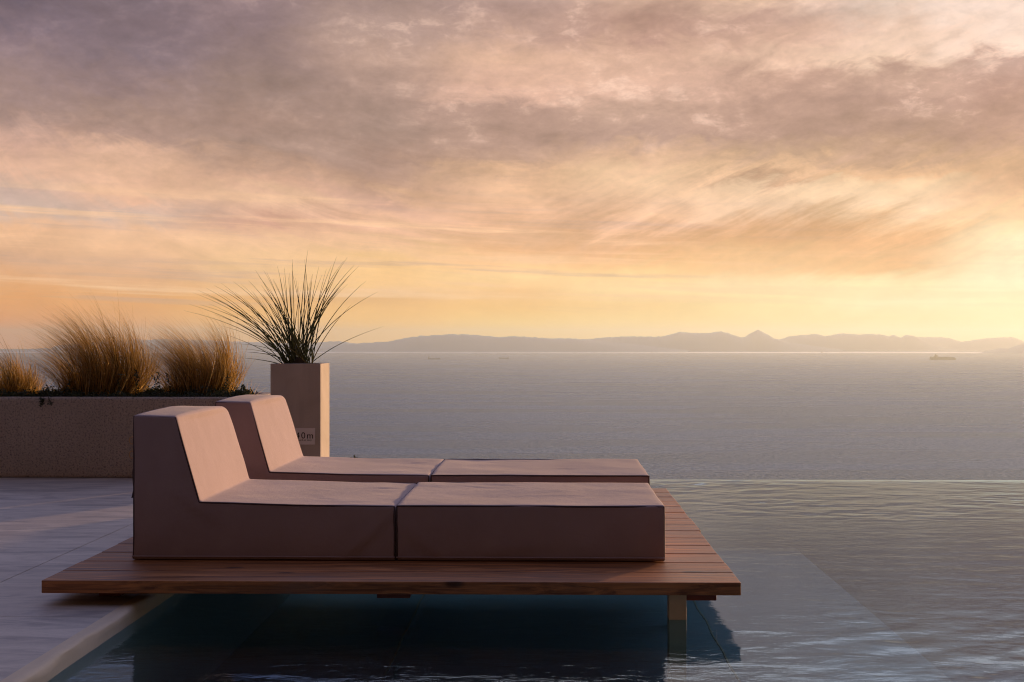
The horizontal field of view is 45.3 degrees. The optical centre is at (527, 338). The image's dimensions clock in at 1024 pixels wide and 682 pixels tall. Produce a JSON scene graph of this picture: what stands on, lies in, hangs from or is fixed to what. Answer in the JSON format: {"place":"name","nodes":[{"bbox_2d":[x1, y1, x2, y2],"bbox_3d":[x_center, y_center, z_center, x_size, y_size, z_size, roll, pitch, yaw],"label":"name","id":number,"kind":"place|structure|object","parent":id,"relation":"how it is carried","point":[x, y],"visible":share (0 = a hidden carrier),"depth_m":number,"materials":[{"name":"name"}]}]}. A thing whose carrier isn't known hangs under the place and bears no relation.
{"place":"outdoors","nodes":[
{"label":"outdoors","id":0,"kind":"place"},
{"bbox_2d":[0,477,140,680],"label":"terrace floor","id":1,"kind":"structure","parent":0,"point":[50,526],"depth_m":5.53,"materials":[{"name":"grey tile"}]},
{"bbox_2d":[0,392,270,477],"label":"planter wall","id":2,"kind":"structure","parent":1,"relation":"on","point":[75,436],"depth_m":8.30,"materials":[{"name":"paint"}]},
{"bbox_2d":[0,337,55,396],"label":"feather grass","id":3,"kind":"object","parent":2,"relation":"on","point":[16,380],"depth_m":8.61,"materials":[{"name":"brown plant"}]},
{"bbox_2d":[9,293,170,395],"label":"feather grass","id":4,"kind":"object","parent":2,"relation":"on","point":[91,371],"depth_m":8.59,"materials":[{"name":"brown plant"}]},
{"bbox_2d":[0,369,257,406],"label":"ground cover","id":5,"kind":"object","parent":2,"relation":"in","point":[148,392],"visible":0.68,"depth_m":8.43,"materials":[{"name":"green plant"}]},
{"bbox_2d":[124,312,256,396],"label":"feather grass","id":6,"kind":"object","parent":2,"relation":"on","point":[186,369],"depth_m":8.58,"materials":[{"name":"brown plant"}]},
{"bbox_2d":[271,363,328,456],"bbox_3d":[-1.538,0.552,8.288,0.333,0.776,0.343,0,0,1],"label":"square planter","id":7,"kind":"object","parent":1,"relation":"on","point":[302,390],"visible":0.51,"depth_m":8.13,"materials":[{"name":"concrete"}]},
{"bbox_2d":[193,252,376,363],"bbox_3d":[-1.654,-0.190,8.341,1.339,0.809,0.538,0,0,1],"label":"spiky plant","id":8,"kind":"object","parent":7,"relation":"in","point":[298,353],"visible":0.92,"depth_m":8.27,"materials":[{"name":"green plant"}]},
{"bbox_2d":[0,334,687,351],"bbox_3d":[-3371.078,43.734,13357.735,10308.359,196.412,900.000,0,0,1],"label":"hills","id":9,"kind":"structure","parent":0,"point":[455,343],"depth_m":13044.18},
{"bbox_2d":[0,349,1023,479],"bbox_3d":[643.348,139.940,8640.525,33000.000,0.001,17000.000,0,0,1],"label":"sea","id":10,"kind":"structure","parent":0,"point":[874,415],"depth_m":2430.31,"materials":[{"name":"grey liquid"}]},
{"bbox_2d":[930,354,955,359],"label":"container ship","id":11,"kind":"object","parent":10,"relation":"on","point":[935,357],"visible":0.93,"depth_m":8176.68},
{"bbox_2d":[0,0,1023,348],"label":"sky","id":12,"kind":"structure","parent":0,"point":[579,169],"materials":[{"name":"orange"}]},
{"bbox_2d":[309,330,842,350],"bbox_3d":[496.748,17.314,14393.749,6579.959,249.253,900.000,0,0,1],"label":"hills","id":13,"kind":"structure","parent":0,"point":[757,340],"depth_m":14104.94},
{"bbox_2d":[203,479,1023,681],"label":"pool basin","id":14,"kind":"object","parent":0,"point":[842,605],"visible":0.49,"depth_m":6.60,"materials":[{"name":"liquid"}]},
{"bbox_2d":[0,593,290,681],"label":"pool edge","id":15,"kind":"object","parent":14,"relation":"attached to","point":[158,637],"visible":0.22,"depth_m":4.56,"materials":[{"name":"stone"}]},
{"bbox_2d":[42,488,740,681],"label":"wooden platform","id":16,"kind":"structure","parent":14,"relation":"on","point":[693,566],"depth_m":4.39,"materials":[{"name":"brown wood"}]},
{"bbox_2d":[129,406,416,559],"bbox_3d":[-1.020,0.565,5.082,1.046,0.564,0.772,0,0,1],"label":"lounge seat","id":17,"kind":"object","parent":16,"relation":"on","point":[198,493],"visible":0.96,"depth_m":4.71,"materials":[{"name":"grey fabric"}]},
{"bbox_2d":[215,394,443,482],"bbox_3d":[-0.974,0.566,6.141,1.045,0.562,0.772,0,0,1],"label":"lounge seat","id":18,"kind":"object","parent":16,"relation":"on","point":[267,437],"visible":0.48,"depth_m":5.88,"materials":[{"name":"grey fabric"}]},
{"bbox_2d":[396,482,664,560],"bbox_3d":[0.016,0.741,5.059,1.029,0.213,0.768,0,0,1],"label":"foam ottoman","id":19,"kind":"object","parent":16,"relation":"on","point":[514,521],"visible":1,"depth_m":4.68,"materials":[{"name":"beige fabric"}]},
{"bbox_2d":[430,459,649,484],"bbox_3d":[0.062,0.740,6.113,1.029,0.214,0.771,0,0,1],"label":"foam ottoman","id":20,"kind":"object","parent":16,"relation":"on","point":[556,470],"visible":0.48,"depth_m":5.90,"materials":[{"name":"beige fabric"}]},
{"bbox_2d":[650,480,1023,569],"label":"pool water","id":21,"kind":"structure","parent":0,"point":[883,485],"depth_m":7.90,"materials":[{"name":"liquid"}]},
{"bbox_2d":[779,333,953,349],"bbox_3d":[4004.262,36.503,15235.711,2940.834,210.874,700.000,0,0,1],"label":"hills","id":22,"kind":"structure","parent":0,"point":[843,341],"depth_m":15021.84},
{"bbox_2d":[918,337,1023,349],"bbox_3d":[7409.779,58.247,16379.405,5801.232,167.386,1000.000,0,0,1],"label":"hills","id":23,"kind":"structure","parent":0,"point":[988,343],"depth_m":16112.53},
{"bbox_2d":[982,343,1023,352],"bbox_3d":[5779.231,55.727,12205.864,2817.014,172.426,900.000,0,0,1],"label":"hills","id":24,"kind":"structure","parent":0,"point":[1017,349],"depth_m":11961.14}
]}

